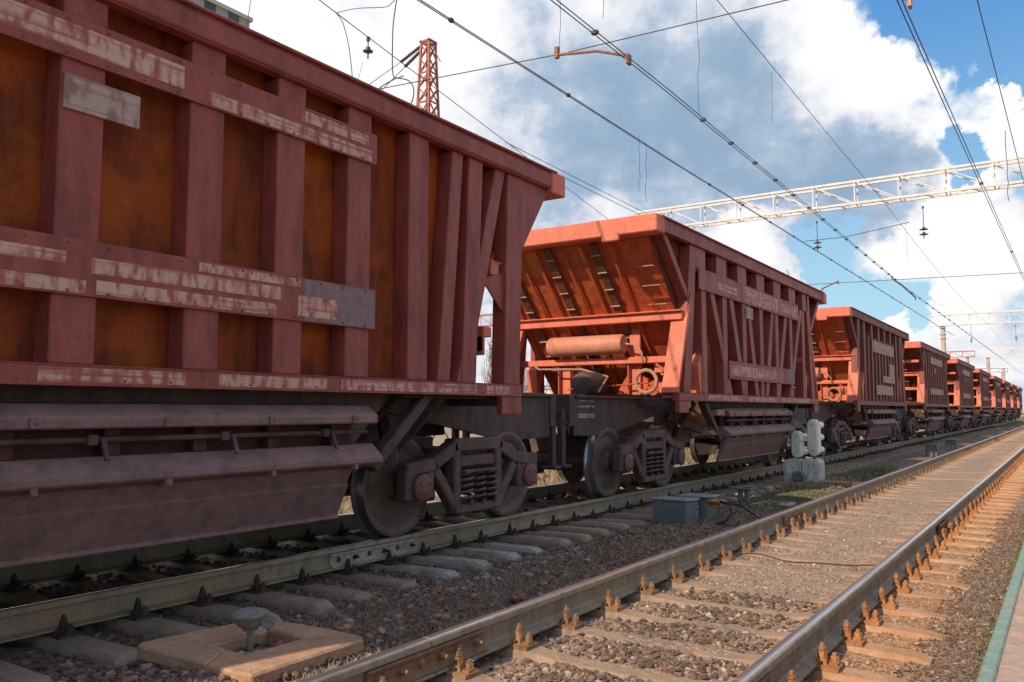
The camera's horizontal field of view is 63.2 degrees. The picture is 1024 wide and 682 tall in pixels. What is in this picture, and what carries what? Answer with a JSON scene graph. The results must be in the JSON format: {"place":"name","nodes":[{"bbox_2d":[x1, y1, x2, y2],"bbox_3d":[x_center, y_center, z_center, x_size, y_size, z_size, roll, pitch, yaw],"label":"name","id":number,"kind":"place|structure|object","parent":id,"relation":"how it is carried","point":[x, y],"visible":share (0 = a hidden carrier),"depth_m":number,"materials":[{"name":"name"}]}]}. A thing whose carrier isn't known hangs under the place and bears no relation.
{"place":"outdoors","nodes":[
{"label":"outdoors","id":0,"kind":"place"},
{"bbox_2d":[0,481,721,653],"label":"shaded gravel","id":1,"kind":"structure","parent":0,"point":[46,591],"depth_m":7.14,"materials":[{"name":"gravel"}]},
{"bbox_2d":[319,0,607,218],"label":"overhead wire","id":2,"kind":"object","parent":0,"point":[434,87],"visible":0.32,"depth_m":17.53,"materials":[{"name":"black metal"}]},
{"bbox_2d":[0,411,1023,681],"bbox_3d":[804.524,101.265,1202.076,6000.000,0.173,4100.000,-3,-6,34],"label":"ground","id":3,"kind":"structure","parent":0,"point":[932,485],"depth_m":6.73,"materials":[{"name":"gravel"}]},
{"bbox_2d":[0,660,52,681],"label":"sleeper","id":4,"kind":"object","parent":3,"relation":"on","point":[9,672],"visible":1,"depth_m":4.43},
{"bbox_2d":[16,614,145,667],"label":"sleeper","id":5,"kind":"object","parent":3,"relation":"on","point":[65,638],"visible":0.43,"depth_m":4.99,"materials":[{"name":"concrete"}]},
{"bbox_2d":[0,573,208,639],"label":"sleeper","id":6,"kind":"object","parent":3,"relation":"on","point":[137,621],"visible":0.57,"depth_m":5.54,"materials":[{"name":"concrete"}]},
{"bbox_2d":[38,564,282,623],"bbox_3d":[-2.993,1.988,6.481,3.300,0.349,0.280,-3,-6,32],"label":"sleeper","id":7,"kind":"object","parent":3,"relation":"on","point":[203,606],"visible":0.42,"depth_m":5.98,"materials":[{"name":"concrete"}]},
{"bbox_2d":[0,540,379,642],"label":"rail","id":8,"kind":"object","parent":7,"relation":"on","point":[28,620],"visible":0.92,"depth_m":5.80,"materials":[{"name":"metal"}]},
{"bbox_2d":[329,538,418,567],"bbox_3d":[-1.227,1.935,7.620,0.071,0.117,1.150,-3,-6,34],"label":"joint bar","id":9,"kind":"object","parent":8,"relation":"attached to","point":[368,553],"visible":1,"depth_m":7.57,"materials":[{"name":"metal"}]},
{"bbox_2d":[98,555,334,614],"bbox_3d":[-2.715,2.019,6.896,3.300,0.349,0.280,-3,-6,33],"label":"sleeper","id":10,"kind":"object","parent":3,"relation":"on","point":[257,592],"visible":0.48,"depth_m":6.30,"materials":[{"name":"concrete"}]},
{"bbox_2d":[190,0,252,27],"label":"apartment block","id":11,"kind":"structure","parent":3,"relation":"on","point":[224,10],"depth_m":105.13,"materials":[{"name":"grey"}]},
{"bbox_2d":[137,621,362,681],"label":"slab ring","id":12,"kind":"object","parent":3,"relation":"on","point":[308,646],"visible":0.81,"depth_m":4.63,"materials":[{"name":"beige concrete"}]},
{"bbox_2d":[231,606,276,650],"bbox_3d":[-1.484,1.705,4.798,0.265,0.317,0.212,0,-3,0],"label":"junction post","id":13,"kind":"object","parent":3,"relation":"on","point":[248,620],"visible":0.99,"depth_m":4.75,"materials":[{"name":"metal"}]},
{"bbox_2d":[150,548,371,600],"bbox_3d":[-2.438,2.070,7.309,3.300,0.349,0.280,-3,-6,35],"label":"sleeper","id":14,"kind":"object","parent":3,"relation":"on","point":[188,561],"visible":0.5,"depth_m":6.75,"materials":[{"name":"concrete"}]},
{"bbox_2d":[196,542,418,588],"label":"sleeper","id":15,"kind":"object","parent":3,"relation":"on","point":[352,573],"visible":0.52,"depth_m":7.19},
{"bbox_2d":[241,536,459,579],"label":"sleeper","id":16,"kind":"object","parent":3,"relation":"on","point":[388,564],"visible":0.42,"depth_m":7.61,"materials":[{"name":"concrete"}]},
{"bbox_2d":[239,605,481,681],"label":"dry grass","id":17,"kind":"structure","parent":3,"relation":"on","point":[333,664],"depth_m":4.81,"materials":[{"name":"plant"}]},
{"bbox_2d":[297,637,435,681],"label":"rail","id":18,"kind":"object","parent":3,"relation":"on","point":[355,671],"visible":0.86,"depth_m":3.98,"materials":[{"name":"metal"}]},
{"bbox_2d":[365,629,487,681],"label":"joint bar","id":19,"kind":"object","parent":18,"relation":"attached to","point":[411,668],"visible":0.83,"depth_m":4.32,"materials":[{"name":"metal"}]},
{"bbox_2d":[278,529,491,569],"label":"sleeper","id":20,"kind":"object","parent":3,"relation":"on","point":[425,556],"visible":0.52,"depth_m":7.97,"materials":[{"name":"concrete"}]},
{"bbox_2d":[315,523,521,561],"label":"sleeper","id":21,"kind":"object","parent":3,"relation":"on","point":[457,549],"visible":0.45,"depth_m":8.39,"materials":[{"name":"concrete"}]},
{"bbox_2d":[0,485,843,681],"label":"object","id":22,"kind":"structure","parent":3,"relation":"on","point":[97,676],"depth_m":5.34,"materials":[{"name":"gravel"}]},
{"bbox_2d":[57,499,792,681],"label":"dark ballast gravel","id":23,"kind":"object","parent":3,"relation":"on","point":[347,623],"visible":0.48,"depth_m":6.08,"materials":[{"name":"gravel"}]},
{"bbox_2d":[416,38,451,438],"bbox_3d":[-2.282,-2.435,22.233,1.149,11.520,1.149,-3,-6,34],"label":"lattice mast","id":24,"kind":"object","parent":3,"relation":"on","point":[427,43],"visible":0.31,"depth_m":22.54,"materials":[{"name":"metal"}]},
{"bbox_2d":[350,529,543,553],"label":"sleeper","id":25,"kind":"object","parent":3,"relation":"on","point":[482,542],"visible":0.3,"depth_m":8.68,"materials":[{"name":"concrete"}]},
{"bbox_2d":[427,648,503,681],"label":"sleeper","id":26,"kind":"object","parent":3,"relation":"on","point":[460,671],"visible":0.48,"depth_m":4.39,"materials":[{"name":"concrete"}]},
{"bbox_2d":[479,338,491,382],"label":"bare tree","id":27,"kind":"object","parent":3,"relation":"on","point":[490,365],"visible":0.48,"depth_m":81.69,"materials":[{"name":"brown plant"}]},
{"bbox_2d":[408,523,572,547],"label":"sleeper","id":28,"kind":"object","parent":3,"relation":"on","point":[514,536],"visible":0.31,"depth_m":9.13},
{"bbox_2d":[410,551,588,596],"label":"cement crumbs","id":29,"kind":"object","parent":3,"relation":"on","point":[542,563],"visible":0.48,"depth_m":7.13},
{"bbox_2d":[416,510,592,541],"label":"sleeper","id":30,"kind":"object","parent":3,"relation":"on","point":[533,529],"visible":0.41,"depth_m":9.63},
{"bbox_2d":[433,514,611,536],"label":"sleeper","id":31,"kind":"object","parent":3,"relation":"on","point":[554,524],"visible":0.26,"depth_m":10.01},
{"bbox_2d":[461,510,630,530],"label":"sleeper","id":32,"kind":"object","parent":3,"relation":"on","point":[578,520],"visible":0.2,"depth_m":10.40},
{"bbox_2d":[513,509,647,525],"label":"sleeper","id":33,"kind":"object","parent":3,"relation":"on","point":[594,516],"visible":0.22,"depth_m":10.77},
{"bbox_2d":[518,503,652,520],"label":"sleeper","id":34,"kind":"object","parent":3,"relation":"on","point":[611,513],"visible":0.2,"depth_m":11.22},
{"bbox_2d":[290,471,882,655],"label":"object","id":35,"kind":"object","parent":3,"relation":"on","point":[566,559],"visible":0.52,"depth_m":7.10,"materials":[{"name":"gravel"}]},
{"bbox_2d":[522,494,652,514],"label":"sleeper","id":36,"kind":"object","parent":3,"relation":"on","point":[534,502],"visible":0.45,"depth_m":11.81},
{"bbox_2d":[536,492,652,508],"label":"sleeper","id":37,"kind":"object","parent":3,"relation":"on","point":[550,498],"visible":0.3,"depth_m":12.92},
{"bbox_2d":[424,509,795,674],"bbox_3d":[1.458,1.884,7.218,0.150,0.180,6.874,0,-4,34],"label":"rail","id":38,"kind":"object","parent":3,"relation":"on","point":[538,614],"visible":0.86,"depth_m":5.84,"materials":[{"name":"metal"}]},
{"bbox_2d":[492,623,796,681],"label":"sleeper","id":39,"kind":"object","parent":3,"relation":"on","point":[521,646],"visible":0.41,"depth_m":4.72,"materials":[{"name":"concrete"}]},
{"bbox_2d":[487,586,823,681],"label":"dark ballast gravel","id":40,"kind":"structure","parent":3,"relation":"on","point":[633,652],"depth_m":5.06,"materials":[{"name":"gravel"}]},
{"bbox_2d":[651,496,699,524],"bbox_3d":[2.045,2.141,10.373,0.542,0.370,0.335,-3,-6,34],"label":"cable box","id":41,"kind":"object","parent":3,"relation":"on","point":[674,509],"visible":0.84,"depth_m":10.27,"materials":[{"name":"grey paint"}]},
{"bbox_2d":[617,482,743,496],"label":"sleeper","id":42,"kind":"object","parent":3,"relation":"on","point":[622,486],"visible":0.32,"depth_m":14.23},
{"bbox_2d":[625,479,756,494],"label":"sleeper","id":43,"kind":"object","parent":3,"relation":"on","point":[633,484],"visible":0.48,"depth_m":14.67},
{"bbox_2d":[375,419,1023,559],"bbox_3d":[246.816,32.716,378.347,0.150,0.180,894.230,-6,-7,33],"label":"rail","id":44,"kind":"object","parent":43,"relation":"on","point":[434,538],"visible":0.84,"depth_m":10.81,"materials":[{"name":"metal"}]},
{"bbox_2d":[0,0,564,567],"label":"hopper wagon","id":45,"kind":"object","parent":44,"relation":"on","point":[248,276],"visible":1,"depth_m":5.65,"materials":[{"name":"paint"}]},
{"bbox_2d":[462,213,826,497],"bbox_3d":[3.277,0.582,16.032,3.270,3.937,12.113,-3,-6,34],"label":"hopper wagon","id":46,"kind":"object","parent":44,"relation":"on","point":[658,342],"visible":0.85,"depth_m":12.93,"materials":[{"name":"paint"}]},
{"bbox_2d":[780,306,908,456],"bbox_3d":[9.963,1.425,26.021,3.270,3.909,12.113,-3,-6,34],"label":"hopper wagon","id":47,"kind":"object","parent":44,"relation":"on","point":[858,359],"visible":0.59,"depth_m":22.91,"materials":[{"name":"paint"}]},
{"bbox_2d":[853,341,949,441],"bbox_3d":[16.732,2.297,36.133,3.270,3.847,12.113,-3,-6,34],"label":"hopper wagon","id":48,"kind":"object","parent":44,"relation":"on","point":[925,377],"visible":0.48,"depth_m":33.15,"materials":[{"name":"paint"}]},
{"bbox_2d":[940,358,974,433],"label":"hopper wagon","id":49,"kind":"object","parent":44,"relation":"on","point":[960,388],"visible":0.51,"depth_m":43.67,"materials":[{"name":"metal"}]},
{"bbox_2d":[953,369,990,428],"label":"hopper wagon","id":50,"kind":"object","parent":44,"relation":"on","point":[981,392],"visible":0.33,"depth_m":54.10,"materials":[{"name":"metal"}]},
{"bbox_2d":[982,375,1002,425],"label":"hopper wagon","id":51,"kind":"object","parent":44,"relation":"on","point":[994,414],"visible":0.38,"depth_m":64.49,"materials":[{"name":"metal"}]},
{"bbox_2d":[995,380,1010,423],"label":"hopper wagon","id":52,"kind":"object","parent":44,"relation":"on","point":[1006,400],"visible":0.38,"depth_m":74.81,"materials":[{"name":"metal"}]},
{"bbox_2d":[1004,384,1017,421],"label":"hopper wagon","id":53,"kind":"object","parent":44,"relation":"on","point":[1013,397],"visible":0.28,"depth_m":85.03,"materials":[{"name":"metal"}]},
{"bbox_2d":[678,493,721,519],"bbox_3d":[2.405,2.126,10.558,0.509,0.350,0.330,-3,-6,34],"label":"cable box","id":54,"kind":"object","parent":3,"relation":"on","point":[707,503],"visible":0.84,"depth_m":10.44,"materials":[{"name":"grey paint"}]},
{"bbox_2d":[542,605,908,681],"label":"sleeper","id":55,"kind":"object","parent":3,"relation":"on","point":[833,668],"visible":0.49,"depth_m":4.53,"materials":[{"name":"concrete"}]},
{"bbox_2d":[729,486,756,502],"bbox_3d":[3.514,2.338,12.652,0.346,0.235,0.222,-4,-6,37],"label":"junction box","id":56,"kind":"object","parent":3,"relation":"on","point":[740,489],"visible":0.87,"depth_m":12.60,"materials":[{"name":"grey paint"}]},
{"bbox_2d":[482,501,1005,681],"bbox_3d":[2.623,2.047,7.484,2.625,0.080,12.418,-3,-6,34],"label":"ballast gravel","id":57,"kind":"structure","parent":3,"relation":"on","point":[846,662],"depth_m":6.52,"materials":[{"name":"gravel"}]},
{"bbox_2d":[584,589,933,664],"bbox_3d":[1.274,1.901,5.494,2.700,0.349,0.280,-3,-6,33],"label":"sleeper","id":58,"kind":"object","parent":3,"relation":"on","point":[856,642],"visible":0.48,"depth_m":5.00,"materials":[{"name":"concrete"}]},
{"bbox_2d":[716,485,842,513],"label":"green grass","id":59,"kind":"structure","parent":3,"relation":"on","point":[787,496],"depth_m":13.32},
{"bbox_2d":[621,575,942,640],"bbox_3d":[1.588,1.934,5.963,2.700,0.349,0.280,-3,-6,34],"label":"sleeper","id":60,"kind":"object","parent":3,"relation":"on","point":[874,623],"visible":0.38,"depth_m":5.66,"materials":[{"name":"concrete"}]},
{"bbox_2d":[654,564,950,619],"bbox_3d":[1.915,1.985,6.450,2.700,0.349,0.280,-3,-6,34],"label":"sleeper","id":61,"kind":"object","parent":3,"relation":"on","point":[890,606],"visible":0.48,"depth_m":5.95,"materials":[{"name":"concrete"}]},
{"bbox_2d":[765,478,862,485],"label":"stone slab","id":62,"kind":"structure","parent":3,"relation":"on","point":[781,480],"depth_m":16.02,"materials":[{"name":"beige concrete"}]},
{"bbox_2d":[783,419,824,481],"bbox_3d":[5.650,2.134,16.131,0.707,1.237,0.550,-3,-6,31],"label":"dwarf signal","id":63,"kind":"object","parent":62,"relation":"on","point":[797,469],"visible":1,"depth_m":15.98,"materials":[{"name":"metal"}]},
{"bbox_2d":[767,475,865,490],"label":"grass","id":64,"kind":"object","parent":3,"relation":"on","point":[814,484],"visible":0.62,"depth_m":15.38,"materials":[{"name":"plant"}]},
{"bbox_2d":[683,554,957,600],"bbox_3d":[2.253,2.026,6.956,2.700,0.349,0.280,-3,-6,33],"label":"sleeper","id":65,"kind":"object","parent":3,"relation":"on","point":[701,568],"visible":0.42,"depth_m":6.47,"materials":[{"name":"concrete"}]},
{"bbox_2d":[633,156,1023,227],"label":"portal","id":66,"kind":"object","parent":3,"relation":"on","point":[927,195],"visible":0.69,"depth_m":29.00,"materials":[{"name":"paint"}]},
{"bbox_2d":[668,92,902,286],"bbox_3d":[9.173,-3.074,23.425,0.091,0.045,24.603,-3,-6,33],"label":"contact wire pair","id":67,"kind":"object","parent":66,"relation":"hanging from","point":[702,119],"visible":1,"depth_m":17.51},
{"bbox_2d":[669,159,953,335],"bbox_3d":[16.203,-1.954,35.755,0.045,0.054,47.001,-3,-6,34],"label":"contact wire pair","id":68,"kind":"object","parent":66,"relation":"hanging from","point":[709,184],"visible":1,"depth_m":22.16},
{"bbox_2d":[977,0,1023,182],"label":"overhead wire","id":69,"kind":"object","parent":66,"relation":"attached to","point":[998,83],"visible":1,"depth_m":16.71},
{"bbox_2d":[705,545,970,590],"bbox_3d":[2.574,2.063,7.436,2.700,0.349,0.280,-3,-6,33],"label":"sleeper","id":70,"kind":"object","parent":3,"relation":"on","point":[731,559],"visible":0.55,"depth_m":7.14,"materials":[{"name":"concrete"}]},
{"bbox_2d":[733,515,947,681],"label":"rail","id":71,"kind":"object","parent":3,"relation":"on","point":[796,650],"visible":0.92,"depth_m":5.06,"materials":[{"name":"metal"}]},
{"bbox_2d":[732,538,968,574],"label":"sleeper","id":72,"kind":"object","parent":3,"relation":"on","point":[926,567],"visible":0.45,"depth_m":7.79,"materials":[{"name":"concrete"}]},
{"bbox_2d":[687,418,1023,450],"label":"distant sleepers","id":73,"kind":"object","parent":3,"relation":"on","point":[1003,425],"visible":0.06,"depth_m":82.91,"materials":[{"name":"wood"}]},
{"bbox_2d":[968,426,1023,450],"bbox_3d":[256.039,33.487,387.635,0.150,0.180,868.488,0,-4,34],"label":"rail","id":74,"kind":"object","parent":73,"relation":"on","point":[979,443],"visible":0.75,"depth_m":35.26,"materials":[{"name":"metal"}]},
{"bbox_2d":[751,530,978,565],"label":"sleeper","id":75,"kind":"object","parent":3,"relation":"on","point":[935,557],"visible":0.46,"depth_m":8.10,"materials":[{"name":"concrete"}]},
{"bbox_2d":[765,524,985,555],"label":"sleeper","id":76,"kind":"object","parent":3,"relation":"on","point":[784,535],"visible":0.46,"depth_m":8.58,"materials":[{"name":"concrete"}]},
{"bbox_2d":[785,518,993,548],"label":"sleeper","id":77,"kind":"object","parent":3,"relation":"on","point":[948,541],"visible":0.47,"depth_m":9.04,"materials":[{"name":"concrete"}]},
{"bbox_2d":[795,513,996,541],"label":"sleeper","id":78,"kind":"object","parent":3,"relation":"on","point":[807,523],"visible":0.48,"depth_m":9.37,"materials":[{"name":"concrete"}]},
{"bbox_2d":[812,508,999,534],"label":"sleeper","id":79,"kind":"object","parent":3,"relation":"on","point":[962,528],"visible":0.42,"depth_m":10.02,"materials":[{"name":"concrete"}]},
{"bbox_2d":[823,504,1003,528],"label":"sleeper","id":80,"kind":"object","parent":3,"relation":"on","point":[832,514],"visible":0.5,"depth_m":10.55,"materials":[{"name":"concrete"}]},
{"bbox_2d":[830,500,1003,522],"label":"sleeper","id":81,"kind":"object","parent":3,"relation":"on","point":[842,509],"visible":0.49,"depth_m":11.22,"materials":[{"name":"concrete"}]},
{"bbox_2d":[939,447,1023,527],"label":"rail","id":82,"kind":"object","parent":81,"relation":"on","point":[952,511],"visible":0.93,"depth_m":12.89,"materials":[{"name":"metal"}]},
{"bbox_2d":[840,496,1009,518],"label":"sleeper","id":83,"kind":"object","parent":3,"relation":"on","point":[975,511],"visible":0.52,"depth_m":11.31,"materials":[{"name":"concrete"}]},
{"bbox_2d":[849,493,1012,513],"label":"sleeper","id":84,"kind":"object","parent":3,"relation":"on","point":[859,500],"visible":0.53,"depth_m":11.79,"materials":[{"name":"concrete"}]},
{"bbox_2d":[861,491,1014,509],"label":"sleeper","id":85,"kind":"object","parent":3,"relation":"on","point":[982,503],"visible":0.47,"depth_m":12.24,"materials":[{"name":"concrete"}]},
{"bbox_2d":[865,488,1016,505],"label":"sleeper","id":86,"kind":"object","parent":3,"relation":"on","point":[874,494],"visible":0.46,"depth_m":13.02,"materials":[{"name":"concrete"}]},
{"bbox_2d":[876,486,1017,501],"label":"sleeper","id":87,"kind":"object","parent":3,"relation":"on","point":[880,492],"visible":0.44,"depth_m":13.59,"materials":[{"name":"concrete"}]},
{"bbox_2d":[879,483,1020,498],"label":"sleeper","id":88,"kind":"object","parent":3,"relation":"on","point":[888,489],"visible":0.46,"depth_m":13.75,"materials":[{"name":"concrete"}]},
{"bbox_2d":[885,481,1021,495],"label":"sleeper","id":89,"kind":"object","parent":3,"relation":"on","point":[893,486],"visible":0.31,"depth_m":14.48,"materials":[{"name":"concrete"}]},
{"bbox_2d":[891,479,1023,493],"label":"sleeper","id":90,"kind":"object","parent":3,"relation":"on","point":[898,484],"visible":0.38,"depth_m":14.68,"materials":[{"name":"concrete"}]},
{"bbox_2d":[896,510,1023,681],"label":"fine grit","id":91,"kind":"object","parent":3,"relation":"on","point":[971,627],"visible":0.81,"depth_m":5.79,"materials":[{"name":"gravel"}]},
{"bbox_2d":[929,310,1023,352],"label":"portal","id":92,"kind":"object","parent":3,"relation":"on","point":[943,341],"visible":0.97,"depth_m":69.78,"materials":[{"name":"paint"}]},
{"bbox_2d":[962,526,1023,679],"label":"platform moss","id":93,"kind":"object","parent":3,"relation":"on","point":[996,616],"visible":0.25,"depth_m":6.00,"materials":[{"name":"green plant"}]},
{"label":"sleeper","id":94,"kind":"object","parent":3,"relation":"on","visible":0},
{"bbox_2d":[789,446,967,522],"bbox_3d":[9.233,2.849,18.836,0.150,0.180,21.128,0,-4,34],"label":"rail","id":95,"kind":"object","parent":94,"relation":"on","point":[810,507],"visible":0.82,"depth_m":13.61,"materials":[{"name":"metal"}]},
{"bbox_2d":[783,510,802,525],"bbox_3d":[3.430,2.139,10.070,0.071,0.117,0.800,-3,-6,34],"label":"joint bar","id":96,"kind":"object","parent":95,"relation":"attached to","point":[797,516],"visible":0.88,"depth_m":10.05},
{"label":"sleeper","id":97,"kind":"object","parent":3,"relation":"on","visible":0},
{"bbox_2d":[0,417,1023,588],"bbox_3d":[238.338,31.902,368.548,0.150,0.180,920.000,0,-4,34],"label":"rail","id":98,"kind":"object","parent":97,"relation":"on","point":[40,572],"visible":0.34,"depth_m":8.12,"materials":[{"name":"metal"}]},
{"bbox_2d":[379,0,787,88],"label":"span wire","id":99,"kind":"object","parent":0,"point":[594,45],"visible":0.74,"depth_m":12.09,"materials":[{"name":"black metal"}]},
{"bbox_2d":[554,46,631,65],"bbox_3d":[1.164,-4.151,12.115,1.186,0.500,0.122,-3,-6,31],"label":"registration arm","id":100,"kind":"object","parent":99,"relation":"attached to","point":[628,57],"visible":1,"depth_m":12.08},
{"bbox_2d":[417,0,669,159],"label":"contact wire pair","id":101,"kind":"object","parent":100,"relation":"attached to","point":[450,19],"visible":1,"depth_m":12.00,"materials":[{"name":"black metal"}]},
{"bbox_2d":[551,0,671,92],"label":"contact wire pair","id":102,"kind":"object","parent":100,"relation":"attached to","point":[594,32],"visible":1,"depth_m":11.16,"materials":[{"name":"black metal"}]},
{"bbox_2d":[906,0,912,9],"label":"registration arm","id":103,"kind":"object","parent":99,"relation":"attached to","point":[909,3],"visible":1,"depth_m":10.23},
{"bbox_2d":[902,11,1023,279],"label":"contact wire pair","id":104,"kind":"object","parent":103,"relation":"attached to","point":[980,184],"visible":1,"depth_m":13.88,"materials":[{"name":"black metal"}]},
{"bbox_2d":[339,441,849,513],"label":"dry grass","id":105,"kind":"structure","parent":0,"point":[552,476],"depth_m":16.63,"materials":[{"name":"plant"}]},
{"bbox_2d":[216,0,1023,410],"label":"sky","id":106,"kind":"structure","parent":0,"point":[858,67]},
{"bbox_2d":[826,464,903,481],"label":"mossy grass","id":107,"kind":"structure","parent":0,"point":[872,470],"depth_m":18.70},
{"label":"platform","id":108,"kind":"structure","parent":0,"visible":0},
{"bbox_2d":[995,576,1023,681],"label":"platform kerb","id":109,"kind":"structure","parent":108,"relation":"on","point":[1011,667],"depth_m":3.40,"materials":[{"name":"concrete"}]},
{"bbox_2d":[976,543,1023,681],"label":"platform edge line","id":110,"kind":"object","parent":109,"relation":"on","point":[991,663],"depth_m":3.72,"materials":[{"name":"green paint"}]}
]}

